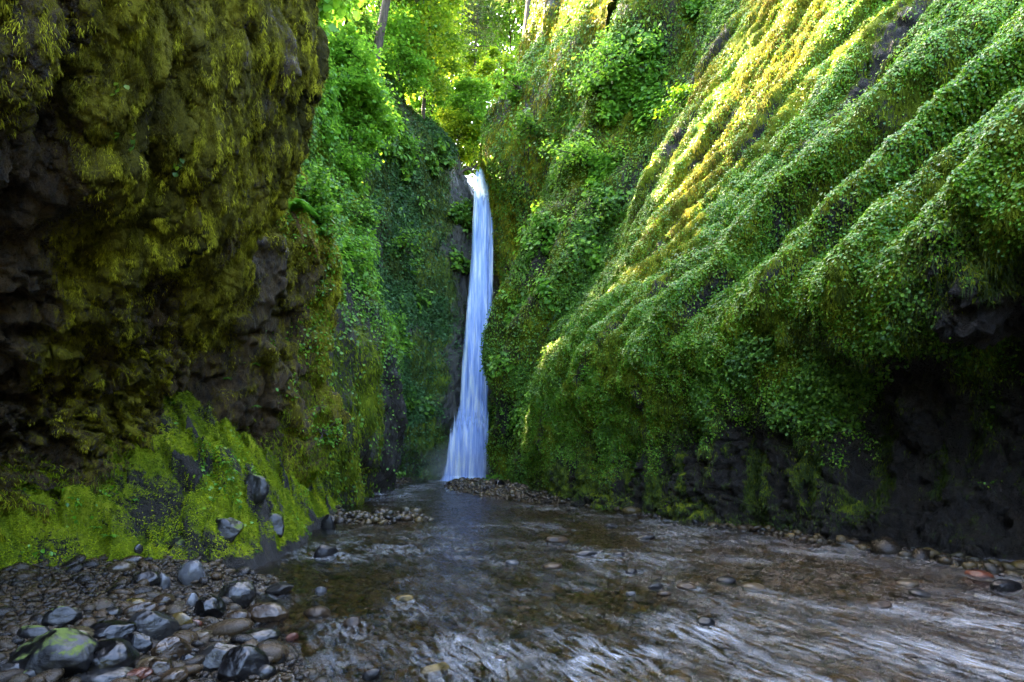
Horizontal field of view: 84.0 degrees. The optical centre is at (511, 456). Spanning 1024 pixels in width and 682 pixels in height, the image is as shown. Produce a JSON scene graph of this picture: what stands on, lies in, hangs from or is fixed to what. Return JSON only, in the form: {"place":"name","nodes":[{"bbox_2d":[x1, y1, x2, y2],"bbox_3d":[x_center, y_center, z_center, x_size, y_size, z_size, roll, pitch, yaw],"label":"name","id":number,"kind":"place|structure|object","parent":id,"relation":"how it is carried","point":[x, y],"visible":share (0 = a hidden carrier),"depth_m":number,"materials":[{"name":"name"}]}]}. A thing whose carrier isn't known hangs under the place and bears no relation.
{"place":"outdoors","nodes":[
{"label":"outdoors","id":0,"kind":"place"},
{"bbox_2d":[0,0,329,545],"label":"cliff","id":1,"kind":"structure","parent":0,"point":[40,180],"depth_m":6.37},
{"bbox_2d":[0,431,154,547],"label":"foot moss","id":2,"kind":"object","parent":1,"relation":"on","point":[51,475],"visible":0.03,"depth_m":7.21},
{"bbox_2d":[0,0,330,544],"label":"moss cover","id":3,"kind":"object","parent":1,"relation":"attached to","point":[141,83],"visible":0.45,"depth_m":6.42,"materials":[{"name":"green plant"}]},
{"bbox_2d":[0,553,329,681],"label":"bank gravel","id":4,"kind":"structure","parent":0,"point":[120,591],"depth_m":5.00,"materials":[{"name":"gravel"}]},
{"bbox_2d":[127,667,152,679],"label":"stone","id":5,"kind":"object","parent":4,"relation":"on","point":[141,673],"visible":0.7,"depth_m":3.60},
{"bbox_2d":[148,656,173,674],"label":"stone","id":6,"kind":"object","parent":4,"relation":"on","point":[159,664],"visible":0.66,"depth_m":3.71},
{"bbox_2d":[159,666,188,681],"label":"stone","id":7,"kind":"object","parent":4,"relation":"on","point":[180,673],"visible":0.94,"depth_m":3.65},
{"bbox_2d":[0,390,342,575],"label":"mossy bank","id":8,"kind":"structure","parent":0,"point":[270,553],"depth_m":7.92,"materials":[{"name":"plant"}]},
{"bbox_2d":[0,390,342,572],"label":"moss cover","id":9,"kind":"object","parent":8,"relation":"on","point":[246,441],"visible":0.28,"depth_m":8.27,"materials":[{"name":"plant"}]},
{"bbox_2d":[21,396,342,559],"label":"leaves","id":10,"kind":"object","parent":8,"relation":"on","point":[112,487],"visible":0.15,"depth_m":8.36,"materials":[{"name":"green plant"}]},
{"bbox_2d":[214,517,243,543],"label":"boulder","id":11,"kind":"object","parent":8,"relation":"on","point":[230,529],"visible":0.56,"depth_m":7.98,"materials":[{"name":"stone"}]},
{"bbox_2d":[244,473,269,504],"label":"boulder","id":12,"kind":"object","parent":8,"relation":"on","point":[260,487],"visible":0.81,"depth_m":8.77,"materials":[{"name":"stone"}]},
{"bbox_2d":[269,513,284,537],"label":"boulder","id":13,"kind":"object","parent":8,"relation":"on","point":[276,519],"visible":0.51,"depth_m":9.18,"materials":[{"name":"stone"}]},
{"bbox_2d":[183,168,350,486],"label":"cliff","id":14,"kind":"structure","parent":0,"point":[207,382],"depth_m":11.80,"materials":[{"name":"stone"}]},
{"bbox_2d":[186,169,351,487],"bbox_3d":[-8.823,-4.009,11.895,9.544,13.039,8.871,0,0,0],"label":"moss cover","id":15,"kind":"object","parent":14,"relation":"on","point":[292,267],"visible":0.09,"depth_m":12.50,"materials":[{"name":"green plant"}]},
{"bbox_2d":[278,199,319,248],"bbox_3d":[-4.761,-4.849,12.202,1.247,1.199,1.098,0,0,-27],"label":"fern","id":16,"kind":"object","parent":14,"relation":"on","point":[296,204],"visible":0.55,"depth_m":12.14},
{"bbox_2d":[268,167,346,483],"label":"leaves","id":17,"kind":"object","parent":14,"relation":"on","point":[319,311],"visible":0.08,"depth_m":13.17,"materials":[{"name":"green plant"}]},
{"bbox_2d":[295,164,340,212],"bbox_3d":[-4.451,-5.980,12.910,1.428,1.137,1.155,0,0,31],"label":"shrub","id":18,"kind":"object","parent":14,"relation":"on","point":[313,192],"visible":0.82,"depth_m":12.79,"materials":[{"name":"green plant"}]},
{"bbox_2d":[302,200,342,236],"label":"shrub","id":19,"kind":"object","parent":14,"relation":"on","point":[325,217],"visible":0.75,"depth_m":12.79,"materials":[{"name":"green plant"}]},
{"bbox_2d":[312,418,349,447],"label":"shrub","id":20,"kind":"object","parent":14,"relation":"on","point":[326,430],"visible":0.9,"depth_m":13.57,"materials":[{"name":"green plant"}]},
{"bbox_2d":[306,97,407,510],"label":"cliff","id":21,"kind":"structure","parent":0,"point":[391,459],"depth_m":21.09,"materials":[{"name":"plant"}]},
{"bbox_2d":[317,0,376,42],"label":"broadleaf tree","id":22,"kind":"object","parent":21,"relation":"on","point":[330,11],"visible":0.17,"depth_m":27.66,"materials":[{"name":"green plant"}]},
{"bbox_2d":[301,85,403,509],"bbox_3d":[-9.173,-12.919,24.479,10.800,31.625,25.721,0,0,-25],"label":"moss cover","id":23,"kind":"object","parent":21,"relation":"on","point":[342,453],"visible":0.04,"depth_m":20.18,"materials":[{"name":"plant"}]},
{"bbox_2d":[300,81,407,509],"bbox_3d":[-8.904,-12.963,24.516,11.057,31.626,25.732,0,0,-25],"label":"leaf cover","id":24,"kind":"object","parent":21,"relation":"on","point":[399,355],"visible":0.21,"depth_m":22.62,"materials":[{"name":"plant"}]},
{"bbox_2d":[303,15,407,350],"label":"undergrowth","id":25,"kind":"object","parent":21,"relation":"on","point":[330,126],"visible":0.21,"depth_m":24.24,"materials":[{"name":"green plant"}]},
{"bbox_2d":[335,133,381,188],"bbox_3d":[-7.413,-13.535,26.257,2.414,2.794,2.520,0,0,0],"label":"shrub","id":26,"kind":"object","parent":21,"relation":"on","point":[348,170],"visible":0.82,"depth_m":26.28,"materials":[{"name":"green plant"}]},
{"bbox_2d":[336,233,380,273],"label":"shrub","id":27,"kind":"object","parent":21,"relation":"on","point":[350,248],"visible":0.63,"depth_m":21.77,"materials":[{"name":"green plant"}]},
{"bbox_2d":[339,193,383,230],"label":"shrub","id":28,"kind":"object","parent":21,"relation":"on","point":[367,218],"visible":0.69,"depth_m":25.48,"materials":[{"name":"green plant"}]},
{"bbox_2d":[327,18,400,162],"bbox_3d":[-8.098,-16.617,27.075,5.785,7.927,5.335,0,0,0],"label":"maple tree","id":29,"kind":"object","parent":21,"relation":"on","point":[361,100],"visible":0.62,"depth_m":26.36,"materials":[{"name":"green plant"}]},
{"bbox_2d":[354,85,408,148],"bbox_3d":[-7.670,-18.408,30.637,4.127,3.451,4.814,0,0,0],"label":"maple tree","id":30,"kind":"object","parent":21,"relation":"on","point":[387,128],"visible":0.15,"depth_m":30.89,"materials":[{"name":"green plant"}]},
{"bbox_2d":[356,72,500,482],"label":"cliff","id":31,"kind":"structure","parent":0,"point":[451,397],"depth_m":41.06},
{"bbox_2d":[327,0,389,45],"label":"broadleaf tree","id":32,"kind":"object","parent":31,"relation":"on","point":[368,25],"visible":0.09,"depth_m":36.13,"materials":[{"name":"green plant"}]},
{"bbox_2d":[350,0,449,81],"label":"broadleaf tree","id":33,"kind":"object","parent":31,"relation":"on","point":[398,19],"visible":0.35,"depth_m":40.48,"materials":[{"name":"green plant"}]},
{"bbox_2d":[373,0,430,67],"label":"conifer tree","id":34,"kind":"object","parent":31,"relation":"on","point":[382,19],"visible":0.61,"depth_m":37.79,"materials":[{"name":"plant"}]},
{"bbox_2d":[389,309,417,358],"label":"shrub","id":35,"kind":"object","parent":31,"relation":"on","point":[409,343],"visible":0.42,"depth_m":37.14,"materials":[{"name":"green plant"}]},
{"bbox_2d":[372,34,443,99],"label":"broadleaf tree","id":36,"kind":"object","parent":31,"relation":"on","point":[410,81],"visible":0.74,"depth_m":40.46,"materials":[{"name":"green plant"}]},
{"bbox_2d":[387,225,430,266],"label":"shrub","id":37,"kind":"object","parent":31,"relation":"on","point":[403,245],"visible":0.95,"depth_m":37.98,"materials":[{"name":"green plant"}]},
{"bbox_2d":[402,134,425,167],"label":"shrub","id":38,"kind":"object","parent":31,"relation":"on","point":[413,143],"visible":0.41,"depth_m":39.37,"materials":[{"name":"green plant"}]},
{"bbox_2d":[355,71,499,482],"bbox_3d":[-5.984,-13.021,43.823,11.069,31.724,23.256,0,0,0],"label":"leaf cover","id":39,"kind":"object","parent":31,"relation":"on","point":[432,323],"visible":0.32,"depth_m":39.50,"materials":[{"name":"plant"}]},
{"bbox_2d":[356,70,498,481],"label":"moss cover","id":40,"kind":"object","parent":31,"relation":"on","point":[443,205],"visible":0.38,"depth_m":40.39,"materials":[{"name":"plant"}]},
{"bbox_2d":[359,33,496,481],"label":"undergrowth","id":41,"kind":"object","parent":31,"relation":"on","point":[461,212],"visible":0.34,"depth_m":40.31,"materials":[{"name":"plant"}]},
{"bbox_2d":[400,64,455,125],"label":"broadleaf tree","id":42,"kind":"object","parent":31,"relation":"on","point":[417,103],"visible":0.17,"depth_m":47.62,"materials":[{"name":"green plant"}]},
{"bbox_2d":[388,0,488,118],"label":"broadleaf tree","id":43,"kind":"object","parent":31,"relation":"on","point":[441,14],"visible":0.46,"depth_m":43.00,"materials":[{"name":"green plant"}]},
{"bbox_2d":[432,103,482,168],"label":"broadleaf tree","id":44,"kind":"object","parent":31,"relation":"on","point":[451,129],"visible":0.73,"depth_m":45.25,"materials":[{"name":"green plant"}]},
{"bbox_2d":[439,168,492,483],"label":"waterfall","id":45,"kind":"structure","parent":0,"point":[466,455],"depth_m":39.70,"materials":[{"name":"liquid"}]},
{"bbox_2d":[0,479,1023,681],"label":"riverbed","id":46,"kind":"structure","parent":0,"point":[460,600],"depth_m":8.45,"materials":[{"name":"gravel"}]},
{"bbox_2d":[17,625,49,637],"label":"stone","id":47,"kind":"object","parent":46,"relation":"on","point":[28,631],"visible":0.62,"depth_m":4.04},
{"bbox_2d":[8,628,97,677],"bbox_3d":[-2.830,1.256,3.534,0.488,0.362,0.385,0,0,0],"label":"boulder","id":48,"kind":"object","parent":46,"relation":"on","point":[71,651],"visible":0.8,"depth_m":3.44,"materials":[{"name":"stone"}]},
{"bbox_2d":[41,606,82,627],"bbox_3d":[-3.394,1.233,4.297,0.244,0.220,0.140,0,0,-35],"label":"boulder","id":49,"kind":"object","parent":46,"relation":"on","point":[61,616],"visible":0.71,"depth_m":4.26,"materials":[{"name":"stone"}]},
{"bbox_2d":[73,666,133,681],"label":"boulder","id":50,"kind":"object","parent":46,"relation":"on","point":[101,675],"visible":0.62,"depth_m":3.49,"materials":[{"name":"grey stone"}]},
{"bbox_2d":[89,620,136,638],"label":"boulder","id":51,"kind":"object","parent":46,"relation":"on","point":[108,629],"visible":0.6,"depth_m":4.19,"materials":[{"name":"black stone"}]},
{"bbox_2d":[88,638,139,669],"bbox_3d":[-2.602,1.306,3.675,0.327,0.242,0.323,0,0,0],"label":"boulder","id":52,"kind":"object","parent":46,"relation":"on","point":[113,652],"visible":0.64,"depth_m":3.61,"materials":[{"name":"black stone"}]},
{"bbox_2d":[106,561,136,573],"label":"stone","id":53,"kind":"object","parent":46,"relation":"on","point":[119,566],"visible":0.7,"depth_m":6.27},
{"bbox_2d":[121,632,152,654],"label":"stone","id":54,"kind":"object","parent":46,"relation":"on","point":[140,642],"visible":0.45,"depth_m":4.11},
{"bbox_2d":[122,601,158,614],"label":"stone","id":55,"kind":"object","parent":46,"relation":"on","point":[150,605],"visible":0.64,"depth_m":4.85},
{"bbox_2d":[132,570,160,585],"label":"stone","id":56,"kind":"object","parent":46,"relation":"on","point":[153,577],"visible":0.73,"depth_m":5.95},
{"bbox_2d":[129,610,179,639],"bbox_3d":[-2.918,1.402,4.625,0.239,0.338,0.396,0,0,44],"label":"boulder","id":57,"kind":"object","parent":46,"relation":"on","point":[156,625],"visible":0.49,"depth_m":4.56,"materials":[{"name":"grey stone"}]},
{"bbox_2d":[153,593,174,605],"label":"stone","id":58,"kind":"object","parent":46,"relation":"on","point":[166,599],"visible":0.68,"depth_m":5.12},
{"bbox_2d":[151,636,191,660],"bbox_3d":[-2.403,1.377,4.021,0.126,0.212,0.254,0,0,31],"label":"boulder","id":59,"kind":"object","parent":46,"relation":"on","point":[177,645],"visible":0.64,"depth_m":3.99,"materials":[{"name":"grey stone"}]},
{"bbox_2d":[172,612,192,624],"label":"stone","id":60,"kind":"object","parent":46,"relation":"on","point":[181,618],"visible":0.52,"depth_m":4.83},
{"bbox_2d":[176,559,205,585],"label":"stone","id":61,"kind":"object","parent":46,"relation":"on","point":[190,571],"visible":0.74,"depth_m":6.42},
{"bbox_2d":[193,595,225,617],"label":"stone","id":62,"kind":"object","parent":46,"relation":"on","point":[212,605],"visible":0.77,"depth_m":5.17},
{"bbox_2d":[199,642,236,671],"bbox_3d":[-2.108,1.464,4.090,0.299,0.251,0.179,0,0,-21],"label":"boulder","id":63,"kind":"object","parent":46,"relation":"on","point":[214,654],"visible":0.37,"depth_m":4.03,"materials":[{"name":"grey stone"}]},
{"bbox_2d":[217,580,256,608],"bbox_3d":[-2.825,1.429,5.836,0.378,0.313,0.367,0,0,0],"label":"boulder","id":64,"kind":"object","parent":46,"relation":"on","point":[243,593],"visible":0.64,"depth_m":5.75,"materials":[{"name":"grey stone"}]},
{"bbox_2d":[226,609,250,618],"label":"stone","id":65,"kind":"object","parent":46,"relation":"on","point":[240,613],"visible":0.52,"depth_m":5.33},
{"bbox_2d":[217,644,268,681],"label":"boulder","id":66,"kind":"object","parent":46,"relation":"on","point":[240,663],"visible":0.89,"depth_m":3.82,"materials":[{"name":"black stone"}]},
{"bbox_2d":[227,628,280,643],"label":"boulder","id":67,"kind":"object","parent":46,"relation":"on","point":[260,634],"visible":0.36,"depth_m":4.53,"materials":[{"name":"black stone"}]},
{"bbox_2d":[257,664,275,679],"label":"stone","id":68,"kind":"object","parent":46,"relation":"on","point":[266,671],"visible":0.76,"depth_m":3.87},
{"bbox_2d":[247,602,288,624],"bbox_3d":[-2.413,1.552,5.641,0.389,0.230,0.295,0,0,0],"label":"boulder","id":69,"kind":"object","parent":46,"relation":"on","point":[262,613],"visible":0.87,"depth_m":5.55,"materials":[{"name":"grey stone"}]},
{"bbox_2d":[266,582,293,595],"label":"stone","id":70,"kind":"object","parent":46,"relation":"on","point":[280,588],"visible":0.97,"depth_m":6.68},
{"bbox_2d":[321,514,334,535],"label":"stone","id":71,"kind":"object","parent":46,"relation":"on","point":[327,522],"visible":0.69,"depth_m":12.73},
{"bbox_2d":[251,481,1023,681],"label":"riverbed pebbles","id":72,"kind":"object","parent":46,"relation":"on","point":[396,665],"visible":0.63,"depth_m":6.13,"materials":[{"name":"gravel"}]},
{"bbox_2d":[311,476,1023,579],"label":"pebbles","id":73,"kind":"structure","parent":46,"relation":"on","point":[887,546],"depth_m":13.29,"materials":[{"name":"stone"}]},
{"bbox_2d":[481,0,610,424],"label":"cliff","id":74,"kind":"structure","parent":0,"point":[536,112],"depth_m":36.85,"materials":[{"name":"plant"}]},
{"bbox_2d":[490,59,529,116],"bbox_3d":[-0.016,-23.775,36.773,3.290,3.292,2.233,0,0,-32],"label":"shrub","id":75,"kind":"object","parent":74,"relation":"on","point":[512,95],"visible":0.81,"depth_m":36.49,"materials":[{"name":"green plant"}]},
{"bbox_2d":[490,0,531,35],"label":"conifer tree","id":76,"kind":"object","parent":74,"relation":"on","point":[527,11],"visible":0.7,"depth_m":42.81,"materials":[{"name":"plant"}]},
{"bbox_2d":[503,102,543,150],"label":"shrub","id":77,"kind":"object","parent":74,"relation":"on","point":[522,125],"visible":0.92,"depth_m":34.45,"materials":[{"name":"green plant"}]},
{"bbox_2d":[477,0,611,474],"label":"leaf cover","id":78,"kind":"object","parent":74,"relation":"on","point":[559,38],"visible":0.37,"depth_m":36.04,"materials":[{"name":"plant"}]},
{"bbox_2d":[477,0,613,423],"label":"moss cover","id":79,"kind":"object","parent":74,"relation":"on","point":[521,152],"visible":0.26,"depth_m":37.01,"materials":[{"name":"green plant"}]},
{"bbox_2d":[546,66,571,124],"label":"shrub","id":80,"kind":"object","parent":74,"relation":"on","point":[557,108],"visible":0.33,"depth_m":32.94,"materials":[{"name":"green plant"}]},
{"bbox_2d":[482,0,742,483],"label":"cliff","id":81,"kind":"structure","parent":0,"point":[536,260],"depth_m":28.67,"materials":[{"name":"plant"}]},
{"bbox_2d":[529,130,630,176],"bbox_3d":[3.660,-15.303,28.725,5.683,2.083,3.899,0,0,0],"label":"shrub","id":82,"kind":"object","parent":81,"relation":"on","point":[581,157],"visible":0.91,"depth_m":28.23,"materials":[{"name":"green plant"}]},
{"bbox_2d":[479,0,705,479],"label":"undergrowth","id":83,"kind":"object","parent":81,"relation":"on","point":[628,95],"visible":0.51,"depth_m":28.06,"materials":[{"name":"green plant"}]},
{"bbox_2d":[566,186,625,233],"bbox_3d":[4.082,-11.813,27.199,2.849,2.450,2.425,0,0,0],"label":"shrub","id":84,"kind":"object","parent":81,"relation":"on","point":[612,204],"visible":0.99,"depth_m":27.11,"materials":[{"name":"green plant"}]},
{"bbox_2d":[479,0,741,484],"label":"leaf cover","id":85,"kind":"object","parent":81,"relation":"on","point":[591,277],"visible":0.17,"depth_m":28.11,"materials":[{"name":"plant"}]},
{"bbox_2d":[482,0,740,484],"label":"moss cover","id":86,"kind":"object","parent":81,"relation":"on","point":[560,208],"visible":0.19,"depth_m":28.58,"materials":[{"name":"plant"}]},
{"bbox_2d":[556,22,668,101],"bbox_3d":[4.823,-19.246,27.637,5.506,2.830,3.187,0,0,19],"label":"shrub","id":87,"kind":"object","parent":81,"relation":"on","point":[608,67],"visible":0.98,"depth_m":27.36,"materials":[{"name":"green plant"}]},
{"bbox_2d":[254,479,1023,681],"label":"river","id":88,"kind":"structure","parent":0,"point":[481,522],"depth_m":7.42,"materials":[{"name":"liquid"}]},
{"bbox_2d":[303,606,330,619],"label":"stone","id":89,"kind":"object","parent":88,"relation":"in","point":[318,612],"visible":0.97,"depth_m":5.76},
{"bbox_2d":[313,544,337,564],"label":"stone","id":90,"kind":"object","parent":88,"relation":"in","point":[323,551],"visible":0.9,"depth_m":9.22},
{"bbox_2d":[343,617,359,629],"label":"stone","id":91,"kind":"object","parent":88,"relation":"in","point":[349,623],"visible":0.97,"depth_m":5.40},
{"bbox_2d":[362,668,380,680],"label":"stone","id":92,"kind":"object","parent":88,"relation":"on","point":[372,674],"visible":0.99,"depth_m":4.14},
{"bbox_2d":[419,662,449,678],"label":"boulder","id":93,"kind":"object","parent":88,"relation":"in","point":[429,671],"visible":0.97,"depth_m":4.19,"materials":[{"name":"stone"}]},
{"bbox_2d":[546,535,568,545],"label":"stone","id":94,"kind":"object","parent":88,"relation":"in","point":[557,538],"visible":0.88,"depth_m":10.72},
{"bbox_2d":[740,583,766,593],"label":"stone","id":95,"kind":"object","parent":88,"relation":"in","point":[754,586],"visible":0.94,"depth_m":6.86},
{"bbox_2d":[867,599,891,609],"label":"stone","id":96,"kind":"object","parent":88,"relation":"on","point":[880,603],"visible":0.95,"depth_m":6.09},
{"bbox_2d":[964,570,995,581],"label":"stone","id":97,"kind":"object","parent":88,"relation":"in","point":[976,574],"visible":0.89,"depth_m":7.58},
{"bbox_2d":[990,579,1021,596],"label":"stone","id":98,"kind":"object","parent":88,"relation":"in","point":[1000,586],"visible":0.91,"depth_m":6.87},
{"bbox_2d":[522,0,1023,561],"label":"cliff","id":99,"kind":"structure","parent":0,"point":[926,394],"depth_m":11.51,"materials":[{"name":"plant"}]},
{"bbox_2d":[652,75,697,119],"bbox_3d":[6.442,-13.967,22.160,1.796,1.547,1.730,0,0,0],"label":"shrub","id":100,"kind":"object","parent":99,"relation":"on","point":[681,96],"visible":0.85,"depth_m":22.28,"materials":[{"name":"green plant"}]},
{"bbox_2d":[619,0,836,279],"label":"dry moss","id":101,"kind":"object","parent":99,"relation":"on","point":[672,209],"visible":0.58,"depth_m":17.66,"materials":[{"name":"plant"}]},
{"bbox_2d":[520,0,1023,513],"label":"ivy cover","id":102,"kind":"object","parent":99,"relation":"attached to","point":[972,174],"visible":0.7,"depth_m":12.14,"materials":[{"name":"green plant"}]},
{"bbox_2d":[521,196,1023,558],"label":"moss","id":103,"kind":"object","parent":99,"relation":"on","point":[814,461],"visible":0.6,"depth_m":11.04,"materials":[{"name":"plant"}]},
{"bbox_2d":[523,0,1023,542],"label":"moss cover","id":104,"kind":"object","parent":99,"relation":"attached to","point":[1015,262],"visible":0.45,"depth_m":11.29,"materials":[{"name":"plant"}]},
{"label":"hillside","id":105,"kind":"structure","parent":0,"visible":0},
{"bbox_2d":[442,15,497,135],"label":"broadleaf tree","id":106,"kind":"object","parent":105,"relation":"on","point":[470,58],"visible":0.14,"depth_m":55.87,"materials":[{"name":"green plant"}]},
{"bbox_2d":[441,71,500,163],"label":"broadleaf tree","id":107,"kind":"object","parent":105,"relation":"on","point":[477,106],"visible":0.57,"depth_m":46.06,"materials":[{"name":"green plant"}]},
{"bbox_2d":[448,0,519,78],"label":"broadleaf tree","id":108,"kind":"object","parent":105,"relation":"on","point":[479,43],"visible":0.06,"depth_m":64.84,"materials":[{"name":"green plant"}]},
{"bbox_2d":[454,0,515,71],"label":"conifer tree","id":109,"kind":"object","parent":105,"relation":"on","point":[479,10],"visible":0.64,"depth_m":55.55,"materials":[{"name":"green plant"}]},
{"bbox_2d":[469,45,518,103],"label":"broadleaf tree","id":110,"kind":"object","parent":105,"relation":"on","point":[489,66],"visible":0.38,"depth_m":52.87,"materials":[{"name":"green plant"}]},
{"bbox_2d":[468,0,525,58],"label":"broadleaf tree","id":111,"kind":"object","parent":105,"relation":"on","point":[506,24],"visible":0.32,"depth_m":63.36,"materials":[{"name":"green plant"}]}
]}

